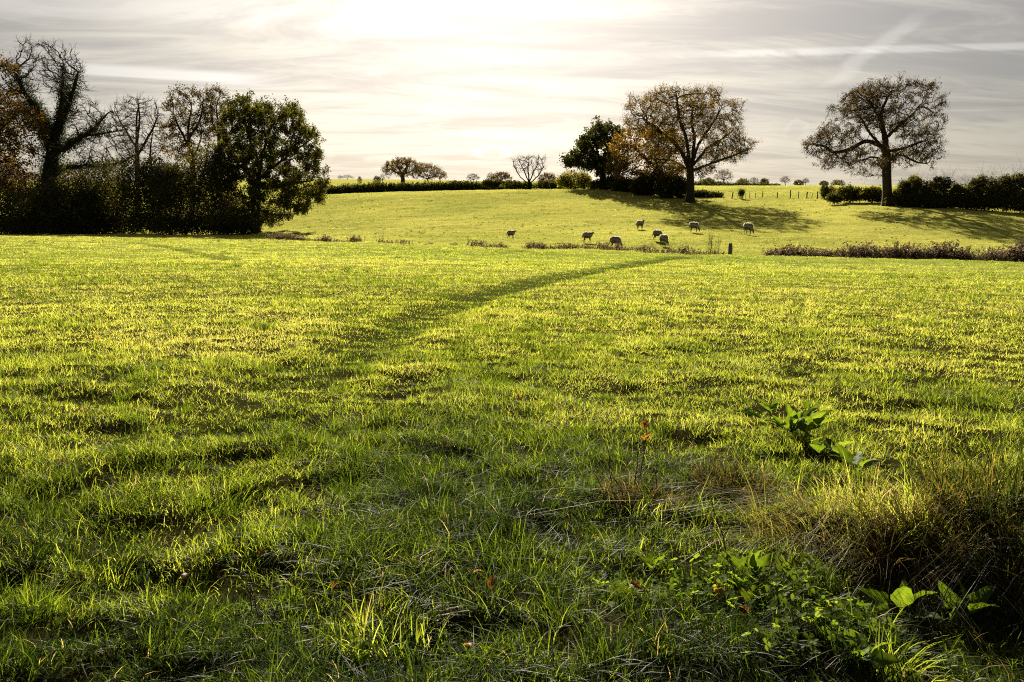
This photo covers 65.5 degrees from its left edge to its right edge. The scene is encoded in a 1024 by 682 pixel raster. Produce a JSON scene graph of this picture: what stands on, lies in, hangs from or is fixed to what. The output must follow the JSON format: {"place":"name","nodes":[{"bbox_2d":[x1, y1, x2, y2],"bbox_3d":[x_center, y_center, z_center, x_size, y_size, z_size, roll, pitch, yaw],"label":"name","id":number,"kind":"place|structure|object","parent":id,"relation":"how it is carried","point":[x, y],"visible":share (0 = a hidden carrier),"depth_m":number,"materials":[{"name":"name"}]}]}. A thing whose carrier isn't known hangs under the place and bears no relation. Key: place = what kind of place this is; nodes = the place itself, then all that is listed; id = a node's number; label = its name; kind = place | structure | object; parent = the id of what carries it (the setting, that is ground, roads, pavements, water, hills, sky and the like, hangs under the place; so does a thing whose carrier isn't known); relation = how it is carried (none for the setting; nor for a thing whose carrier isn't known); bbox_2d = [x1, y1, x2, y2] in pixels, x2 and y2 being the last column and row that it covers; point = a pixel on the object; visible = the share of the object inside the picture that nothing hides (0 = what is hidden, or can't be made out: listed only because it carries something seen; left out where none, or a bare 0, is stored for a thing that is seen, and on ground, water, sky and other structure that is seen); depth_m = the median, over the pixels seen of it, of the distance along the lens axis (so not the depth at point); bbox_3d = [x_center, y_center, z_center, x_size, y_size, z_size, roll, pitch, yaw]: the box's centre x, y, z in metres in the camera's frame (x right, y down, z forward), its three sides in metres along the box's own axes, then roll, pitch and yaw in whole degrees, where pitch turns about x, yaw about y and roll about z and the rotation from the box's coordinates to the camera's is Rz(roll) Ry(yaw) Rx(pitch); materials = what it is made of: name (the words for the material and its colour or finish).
{"place":"outdoors","nodes":[
{"label":"outdoors","id":0,"kind":"place"},
{"bbox_2d":[0,179,1023,681],"bbox_3d":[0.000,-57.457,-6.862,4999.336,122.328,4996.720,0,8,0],"label":"ground","id":1,"kind":"structure","parent":0,"point":[566,217],"depth_m":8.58,"materials":[{"name":"plant"}]},
{"bbox_2d":[0,177,41,233],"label":"thicket bush","id":2,"kind":"object","parent":1,"relation":"on","point":[3,204],"visible":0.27,"depth_m":109.46,"materials":[{"name":"green plant"}]},
{"bbox_2d":[0,52,52,203],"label":"oak tree","id":3,"kind":"object","parent":1,"relation":"on","point":[7,162],"visible":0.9,"depth_m":113.03,"materials":[{"name":"brown plant"}]},
{"bbox_2d":[0,166,76,234],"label":"thicket bush","id":4,"kind":"object","parent":1,"relation":"on","point":[36,220],"visible":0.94,"depth_m":106.67,"materials":[{"name":"green plant"}]},
{"bbox_2d":[3,159,120,211],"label":"thicket bush","id":5,"kind":"object","parent":1,"relation":"on","point":[79,181],"visible":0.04,"depth_m":125.09,"materials":[{"name":"green plant"}]},
{"bbox_2d":[33,164,110,234],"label":"thicket bush","id":6,"kind":"object","parent":1,"relation":"on","point":[81,215],"visible":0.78,"depth_m":108.36,"materials":[{"name":"green plant"}]},
{"bbox_2d":[0,36,148,232],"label":"ivy clad tree","id":7,"kind":"object","parent":1,"relation":"on","point":[61,143],"visible":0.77,"depth_m":118.41,"materials":[{"name":"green plant"}]},
{"bbox_2d":[3,525,193,601],"bbox_3d":[-2.009,1.030,3.724,0.929,0.256,0.766,-5,10,-32],"label":"grass tussock","id":8,"kind":"object","parent":1,"relation":"on","point":[68,555],"depth_m":3.81,"materials":[{"name":"plant"}]},
{"bbox_2d":[73,151,136,233],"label":"thicket bush","id":9,"kind":"object","parent":1,"relation":"on","point":[113,215],"visible":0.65,"depth_m":109.98,"materials":[{"name":"green plant"}]},
{"bbox_2d":[106,91,168,205],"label":"ash tree","id":10,"kind":"object","parent":1,"relation":"on","point":[137,121],"visible":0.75,"depth_m":133.86,"materials":[{"name":"brown plant"}]},
{"bbox_2d":[107,145,172,233],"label":"thicket bush","id":11,"kind":"object","parent":1,"relation":"on","point":[139,224],"visible":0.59,"depth_m":108.95,"materials":[{"name":"green plant"}]},
{"bbox_2d":[131,146,209,234],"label":"thicket bush","id":12,"kind":"object","parent":1,"relation":"on","point":[177,177],"visible":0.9,"depth_m":106.12,"materials":[{"name":"green plant"}]},
{"bbox_2d":[155,82,220,208],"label":"birch tree","id":13,"kind":"object","parent":1,"relation":"on","point":[189,134],"visible":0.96,"depth_m":125.70,"materials":[{"name":"brown plant"}]},
{"bbox_2d":[172,134,241,234],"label":"thicket bush","id":14,"kind":"object","parent":1,"relation":"on","point":[213,190],"visible":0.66,"depth_m":106.84,"materials":[{"name":"green plant"}]},
{"bbox_2d":[198,82,238,204],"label":"birch tree","id":15,"kind":"object","parent":1,"relation":"on","point":[220,92],"visible":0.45,"depth_m":131.35,"materials":[{"name":"brown plant"}]},
{"bbox_2d":[208,470,245,506],"label":"dead stalks","id":16,"kind":"object","parent":1,"relation":"on","point":[220,489],"visible":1,"depth_m":4.58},
{"bbox_2d":[198,191,273,234],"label":"thicket bush","id":17,"kind":"object","parent":1,"relation":"on","point":[225,223],"visible":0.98,"depth_m":104.98,"materials":[{"name":"green plant"}]},
{"bbox_2d":[245,582,281,623],"label":"dead stalks","id":18,"kind":"object","parent":1,"relation":"on","point":[254,598],"visible":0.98,"depth_m":3.27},
{"bbox_2d":[205,88,331,232],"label":"oak tree","id":19,"kind":"object","parent":1,"relation":"on","point":[264,118],"visible":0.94,"depth_m":107.20,"materials":[{"name":"green plant"}]},
{"bbox_2d":[185,510,365,575],"bbox_3d":[-1.118,0.980,3.953,0.942,0.223,0.776,7,11,41],"label":"grass tussock","id":20,"kind":"object","parent":1,"relation":"on","point":[248,534],"depth_m":3.97,"materials":[{"name":"plant"}]},
{"bbox_2d":[298,479,336,505],"label":"dead stalks","id":21,"kind":"object","parent":1,"relation":"on","point":[302,489],"visible":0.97,"depth_m":4.50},
{"bbox_2d":[274,568,474,674],"bbox_3d":[-0.487,1.093,3.068,0.724,0.308,0.893,2,9,13],"label":"grass tussock","id":22,"kind":"object","parent":1,"relation":"on","point":[422,634],"depth_m":3.15,"materials":[{"name":"plant"}]},
{"bbox_2d":[380,155,421,182],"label":"oak tree","id":23,"kind":"object","parent":1,"relation":"on","point":[395,166],"visible":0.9,"depth_m":209.69,"materials":[{"name":"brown plant"}]},
{"bbox_2d":[308,179,519,193],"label":"field hedge","id":24,"kind":"object","parent":1,"relation":"on","point":[407,186],"visible":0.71,"depth_m":185.74,"materials":[{"name":"green plant"}]},
{"bbox_2d":[408,162,444,182],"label":"oak tree","id":25,"kind":"object","parent":1,"relation":"on","point":[425,168],"visible":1,"depth_m":207.10,"materials":[{"name":"brown plant"}]},
{"bbox_2d":[482,178,505,189],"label":"hedge bush","id":26,"kind":"object","parent":1,"relation":"on","point":[495,183],"visible":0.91,"depth_m":181.89,"materials":[{"name":"green plant"}]},
{"bbox_2d":[490,171,512,179],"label":"oak tree","id":27,"kind":"object","parent":1,"relation":"on","point":[503,177],"visible":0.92,"depth_m":200.52,"materials":[{"name":"brown plant"}]},
{"bbox_2d":[0,185,1021,252],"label":"hill grass","id":28,"kind":"structure","parent":1,"relation":"on","point":[145,239],"depth_m":108.44,"materials":[{"name":"plant"}]},
{"bbox_2d":[499,179,537,188],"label":"hedge bush","id":29,"kind":"object","parent":1,"relation":"on","point":[514,184],"visible":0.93,"depth_m":175.96,"materials":[{"name":"green plant"}]},
{"bbox_2d":[512,153,545,187],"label":"ash tree","id":30,"kind":"object","parent":1,"relation":"on","point":[527,157],"visible":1,"depth_m":175.88,"materials":[{"name":"brown plant"}]},
{"bbox_2d":[537,172,555,180],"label":"oak tree","id":31,"kind":"object","parent":1,"relation":"on","point":[546,175],"visible":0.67,"depth_m":185.60,"materials":[{"name":"brown plant"}]},
{"bbox_2d":[534,179,564,188],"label":"hedge bush","id":32,"kind":"object","parent":1,"relation":"on","point":[544,184],"visible":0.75,"depth_m":173.91,"materials":[{"name":"green plant"}]},
{"bbox_2d":[555,169,592,188],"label":"willow bush","id":33,"kind":"object","parent":1,"relation":"on","point":[583,179],"visible":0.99,"depth_m":167.92,"materials":[{"name":"green plant"}]},
{"bbox_2d":[582,231,593,242],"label":"sheep","id":34,"kind":"object","parent":1,"relation":"on","point":[586,234],"visible":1,"depth_m":79.65},
{"bbox_2d":[557,115,630,179],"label":"oak tree","id":35,"kind":"object","parent":1,"relation":"on","point":[591,142],"visible":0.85,"depth_m":161.45,"materials":[{"name":"green plant"}]},
{"bbox_2d":[585,174,620,189],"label":"hill bush","id":36,"kind":"object","parent":1,"relation":"on","point":[600,184],"visible":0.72,"depth_m":162.04,"materials":[{"name":"green plant"}]},
{"bbox_2d":[609,236,622,246],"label":"sheep","id":37,"kind":"object","parent":1,"relation":"on","point":[615,239],"visible":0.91,"depth_m":72.27},
{"bbox_2d":[606,176,636,191],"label":"hill bush","id":38,"kind":"object","parent":1,"relation":"on","point":[618,185],"visible":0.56,"depth_m":154.23,"materials":[{"name":"green plant"}]},
{"bbox_2d":[300,544,951,670],"bbox_3d":[0.498,1.152,3.407,2.558,0.258,1.069,0,8,0],"label":"clover","id":39,"kind":"object","parent":1,"relation":"on","point":[742,592],"visible":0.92,"depth_m":3.43,"materials":[{"name":"green plant"}]},
{"bbox_2d":[593,420,660,494],"label":"dead stalks","id":40,"kind":"object","parent":1,"relation":"on","point":[645,423],"visible":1,"depth_m":4.63,"materials":[{"name":"brown plant"}]},
{"bbox_2d":[555,453,713,522],"bbox_3d":[0.744,0.842,4.785,0.811,0.340,1.034,-4,9,-24],"label":"grass tussock","id":41,"kind":"object","parent":1,"relation":"on","point":[610,488],"depth_m":4.67,"materials":[{"name":"plant"}]},
{"bbox_2d":[627,171,659,195],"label":"hill bush","id":42,"kind":"object","parent":1,"relation":"on","point":[643,186],"visible":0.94,"depth_m":146.39,"materials":[{"name":"green plant"}]},
{"bbox_2d":[603,123,689,193],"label":"autumn tree","id":43,"kind":"object","parent":1,"relation":"on","point":[634,145],"visible":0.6,"depth_m":146.61,"materials":[{"name":"orange plant"}]},
{"bbox_2d":[636,551,664,569],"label":"dock plant","id":44,"kind":"object","parent":1,"relation":"on","point":[658,560],"visible":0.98,"depth_m":3.83,"materials":[{"name":"green plant"}]},
{"bbox_2d":[660,234,668,245],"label":"sheep","id":45,"kind":"object","parent":1,"relation":"on","point":[663,237],"visible":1,"depth_m":75.67},
{"bbox_2d":[654,172,686,197],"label":"hill bush","id":46,"kind":"object","parent":1,"relation":"on","point":[671,187],"visible":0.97,"depth_m":141.67,"materials":[{"name":"green plant"}]},
{"bbox_2d":[434,442,915,600],"bbox_3d":[0.768,0.815,4.387,2.724,0.505,1.313,5,10,28],"label":"grass tussock","id":47,"kind":"object","parent":1,"relation":"on","point":[759,520],"depth_m":4.21,"materials":[{"name":"plant"}]},
{"bbox_2d":[677,244,695,253],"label":"dead weeds","id":48,"kind":"object","parent":1,"relation":"on","point":[685,250],"visible":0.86,"depth_m":66.66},
{"bbox_2d":[618,472,755,543],"bbox_3d":[1.030,0.912,4.489,0.928,0.340,0.794,0,8,0],"label":"grass tussock","id":49,"kind":"object","parent":1,"relation":"on","point":[684,515],"depth_m":4.49,"materials":[{"name":"plant"}]},
{"bbox_2d":[619,82,762,202],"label":"oak tree","id":50,"kind":"object","parent":1,"relation":"on","point":[689,161],"visible":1,"depth_m":130.67,"materials":[{"name":"brown plant"}]},
{"bbox_2d":[689,222,699,231],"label":"sheep","id":51,"kind":"object","parent":1,"relation":"on","point":[693,225],"visible":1,"depth_m":87.90},
{"bbox_2d":[700,177,715,185],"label":"thorn tree","id":52,"kind":"object","parent":1,"relation":"on","point":[710,181],"visible":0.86,"depth_m":246.98,"materials":[{"name":"green plant"}]},
{"bbox_2d":[695,189,724,196],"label":"hill bush","id":53,"kind":"object","parent":1,"relation":"on","point":[702,193],"visible":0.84,"depth_m":144.71,"materials":[{"name":"green plant"}]},
{"bbox_2d":[706,230,722,254],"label":"bare sapling","id":54,"kind":"object","parent":1,"relation":"on","point":[719,241],"visible":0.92,"depth_m":66.84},
{"bbox_2d":[714,584,723,595],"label":"fallen leaf","id":55,"kind":"object","parent":1,"relation":"on","point":[720,590],"visible":0.95,"depth_m":3.48,"materials":[{"name":"brown plant"}]},
{"bbox_2d":[711,498,729,549],"label":"dead stalks","id":56,"kind":"object","parent":1,"relation":"on","point":[719,525],"visible":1,"depth_m":3.77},
{"bbox_2d":[713,168,733,185],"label":"thorn tree","id":57,"kind":"object","parent":1,"relation":"on","point":[727,172],"visible":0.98,"depth_m":245.01,"materials":[{"name":"brown plant"}]},
{"bbox_2d":[676,435,792,521],"bbox_3d":[1.324,0.764,4.904,0.807,0.413,0.846,-6,10,-35],"label":"grass tussock","id":58,"kind":"object","parent":1,"relation":"on","point":[734,475],"depth_m":4.91,"materials":[{"name":"plant"}]},
{"bbox_2d":[694,179,780,185],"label":"skyline hedge","id":59,"kind":"object","parent":1,"relation":"on","point":[718,183],"visible":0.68,"depth_m":250.85,"materials":[{"name":"green plant"}]},
{"bbox_2d":[722,550,770,572],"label":"dock plant","id":60,"kind":"object","parent":1,"relation":"on","point":[754,560],"visible":0.81,"depth_m":3.72,"materials":[{"name":"green plant"}]},
{"bbox_2d":[743,222,753,233],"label":"sheep","id":61,"kind":"object","parent":1,"relation":"on","point":[748,226],"visible":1,"depth_m":86.93},
{"bbox_2d":[736,394,784,417],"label":"dock plant","id":62,"kind":"object","parent":1,"relation":"on","point":[773,406],"visible":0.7,"depth_m":6.76,"materials":[{"name":"green plant"}]},
{"bbox_2d":[711,190,817,198],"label":"post fence","id":63,"kind":"object","parent":1,"relation":"on","point":[777,194],"visible":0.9,"depth_m":139.16,"materials":[{"name":"brown wood"}]},
{"bbox_2d":[775,245,801,255],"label":"dead weeds","id":64,"kind":"object","parent":1,"relation":"on","point":[786,250],"visible":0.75,"depth_m":63.75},
{"bbox_2d":[744,398,836,438],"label":"dock plant","id":65,"kind":"object","parent":1,"relation":"on","point":[794,421],"visible":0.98,"depth_m":6.14,"materials":[{"name":"green plant"}]},
{"bbox_2d":[774,243,808,255],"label":"dead weeds","id":66,"kind":"object","parent":1,"relation":"on","point":[790,245],"visible":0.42,"depth_m":64.78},
{"bbox_2d":[804,244,826,256],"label":"dead weeds","id":67,"kind":"object","parent":1,"relation":"on","point":[810,252],"visible":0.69,"depth_m":63.23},
{"bbox_2d":[724,457,908,515],"bbox_3d":[1.750,0.843,4.676,1.218,0.348,0.746,0,8,0],"label":"grass tussock","id":68,"kind":"object","parent":1,"relation":"on","point":[823,494],"depth_m":4.76,"materials":[{"name":"plant"}]},
{"bbox_2d":[819,182,834,198],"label":"bramble bush","id":69,"kind":"object","parent":1,"relation":"on","point":[827,191],"visible":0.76,"depth_m":135.44,"materials":[{"name":"green plant"}]},
{"bbox_2d":[809,437,854,452],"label":"dock plant","id":70,"kind":"object","parent":1,"relation":"on","point":[818,447],"visible":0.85,"depth_m":5.70,"materials":[{"name":"green plant"}]},
{"bbox_2d":[825,192,843,204],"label":"bramble bush","id":71,"kind":"object","parent":1,"relation":"on","point":[836,198],"visible":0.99,"depth_m":122.70,"materials":[{"name":"green plant"}]},
{"bbox_2d":[836,242,855,257],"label":"dead weeds","id":72,"kind":"object","parent":1,"relation":"on","point":[842,254],"visible":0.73,"depth_m":62.93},
{"bbox_2d":[832,182,865,202],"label":"bramble bush","id":73,"kind":"object","parent":1,"relation":"on","point":[849,193],"visible":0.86,"depth_m":124.38,"materials":[{"name":"green plant"}]},
{"bbox_2d":[841,245,866,257],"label":"dead weeds","id":74,"kind":"object","parent":1,"relation":"on","point":[852,254],"visible":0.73,"depth_m":62.50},
{"bbox_2d":[828,442,881,469],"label":"dock plant","id":75,"kind":"object","parent":1,"relation":"on","point":[846,454],"visible":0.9,"depth_m":5.34,"materials":[{"name":"green plant"}]},
{"bbox_2d":[827,629,901,667],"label":"dock plant","id":76,"kind":"object","parent":1,"relation":"on","point":[882,659],"visible":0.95,"depth_m":2.98,"materials":[{"name":"green plant"}]},
{"bbox_2d":[845,240,883,257],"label":"dead weeds","id":77,"kind":"object","parent":1,"relation":"on","point":[863,249],"visible":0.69,"depth_m":62.67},
{"bbox_2d":[856,242,880,257],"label":"dead weeds","id":78,"kind":"object","parent":1,"relation":"on","point":[873,249],"visible":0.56,"depth_m":62.56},
{"bbox_2d":[857,185,881,202],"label":"bramble bush","id":79,"kind":"object","parent":1,"relation":"on","point":[872,194],"visible":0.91,"depth_m":121.45,"materials":[{"name":"green plant"}]},
{"bbox_2d":[798,71,950,205],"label":"oak tree","id":80,"kind":"object","parent":1,"relation":"on","point":[861,111],"visible":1,"depth_m":113.54,"materials":[{"name":"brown plant"}]},
{"bbox_2d":[867,246,895,258],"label":"dead weeds","id":81,"kind":"object","parent":1,"relation":"on","point":[884,254],"visible":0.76,"depth_m":61.81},
{"bbox_2d":[744,452,1022,584],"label":"grass tussock","id":82,"kind":"object","parent":1,"relation":"on","point":[904,495],"depth_m":4.04,"materials":[{"name":"plant"}]},
{"bbox_2d":[874,240,909,258],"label":"dead weeds","id":83,"kind":"object","parent":1,"relation":"on","point":[884,247],"visible":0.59,"depth_m":62.20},
{"bbox_2d":[768,420,1023,670],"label":"grass tussock","id":84,"kind":"object","parent":1,"relation":"on","point":[891,532],"depth_m":3.89,"materials":[{"name":"plant"}]},
{"bbox_2d":[884,242,913,258],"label":"dead weeds","id":85,"kind":"object","parent":1,"relation":"on","point":[898,253],"visible":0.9,"depth_m":61.48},
{"bbox_2d":[857,579,943,618],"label":"dock plant","id":86,"kind":"object","parent":1,"relation":"on","point":[905,596],"visible":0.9,"depth_m":3.52,"materials":[{"name":"green plant"}]},
{"bbox_2d":[890,248,917,259],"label":"dead weeds","id":87,"kind":"object","parent":1,"relation":"on","point":[905,255],"visible":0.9,"depth_m":61.39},
{"bbox_2d":[793,584,1020,681],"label":"grass tussock","id":88,"kind":"object","parent":1,"relation":"on","point":[890,668],"depth_m":3.10,"materials":[{"name":"plant"}]},
{"bbox_2d":[896,172,922,191],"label":"bramble bush","id":89,"kind":"object","parent":1,"relation":"on","point":[908,182],"visible":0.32,"depth_m":114.56,"materials":[{"name":"green plant"}]},
{"bbox_2d":[903,243,924,259],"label":"dead weeds","id":90,"kind":"object","parent":1,"relation":"on","point":[914,253],"visible":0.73,"depth_m":61.45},
{"bbox_2d":[911,574,955,636],"label":"dead stalks","id":91,"kind":"object","parent":1,"relation":"on","point":[940,605],"visible":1,"depth_m":3.36,"materials":[{"name":"plant"}]},
{"bbox_2d":[917,245,952,259],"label":"dead weeds","id":92,"kind":"object","parent":1,"relation":"on","point":[935,253],"visible":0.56,"depth_m":61.09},
{"bbox_2d":[922,246,955,258],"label":"dead weeds","id":93,"kind":"object","parent":1,"relation":"on","point":[928,257],"visible":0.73,"depth_m":60.97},
{"bbox_2d":[921,239,958,258],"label":"dead weeds","id":94,"kind":"object","parent":1,"relation":"on","point":[938,255],"visible":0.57,"depth_m":61.15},
{"bbox_2d":[867,393,1023,618],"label":"grass tussock","id":95,"kind":"object","parent":1,"relation":"on","point":[966,478],"depth_m":4.13,"materials":[{"name":"plant"}]},
{"bbox_2d":[931,244,961,259],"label":"dead weeds","id":96,"kind":"object","parent":1,"relation":"on","point":[949,257],"visible":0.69,"depth_m":60.87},
{"bbox_2d":[930,240,963,259],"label":"dead weeds","id":97,"kind":"object","parent":1,"relation":"on","point":[960,251],"visible":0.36,"depth_m":61.31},
{"bbox_2d":[878,458,1023,653],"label":"grass tussock","id":98,"kind":"object","parent":1,"relation":"on","point":[1007,561],"depth_m":3.84,"materials":[{"name":"plant"}]},
{"bbox_2d":[934,238,968,259],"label":"dead weeds","id":99,"kind":"object","parent":1,"relation":"on","point":[955,249],"visible":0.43,"depth_m":61.41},
{"bbox_2d":[882,160,1023,212],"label":"overgrown hedge","id":100,"kind":"object","parent":1,"relation":"on","point":[1003,193],"visible":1,"depth_m":108.95,"materials":[{"name":"green plant"}]},
{"bbox_2d":[905,481,1023,640],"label":"grass tussock","id":101,"kind":"object","parent":1,"relation":"on","point":[985,610],"depth_m":3.67,"materials":[{"name":"plant"}]},
{"bbox_2d":[938,573,999,619],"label":"dock plant","id":102,"kind":"object","parent":1,"relation":"on","point":[983,594],"visible":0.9,"depth_m":3.52,"materials":[{"name":"green plant"}]},
{"bbox_2d":[956,246,987,259],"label":"dead weeds","id":103,"kind":"object","parent":1,"relation":"on","point":[966,257],"visible":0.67,"depth_m":61.02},
{"bbox_2d":[924,546,1023,614],"label":"dead stalks","id":104,"kind":"object","parent":1,"relation":"on","point":[1022,596],"visible":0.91,"depth_m":3.50,"materials":[{"name":"plant"}]},
{"bbox_2d":[976,247,1007,260],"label":"dead weeds","id":105,"kind":"object","parent":1,"relation":"on","point":[984,258],"visible":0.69,"depth_m":59.60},
{"bbox_2d":[982,251,1009,261],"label":"dead weeds","id":106,"kind":"object","parent":1,"relation":"on","point":[995,257],"visible":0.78,"depth_m":59.42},
{"bbox_2d":[986,244,1015,261],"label":"dead weeds","id":107,"kind":"object","parent":1,"relation":"on","point":[999,252],"visible":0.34,"depth_m":60.21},
{"bbox_2d":[998,237,1023,261],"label":"dead weeds","id":108,"kind":"object","parent":1,"relation":"on","point":[1013,251],"visible":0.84,"depth_m":59.81,"materials":[{"name":"plant"}]},
{"bbox_2d":[0,0,1023,185],"label":"sky","id":109,"kind":"structure","parent":0,"point":[464,88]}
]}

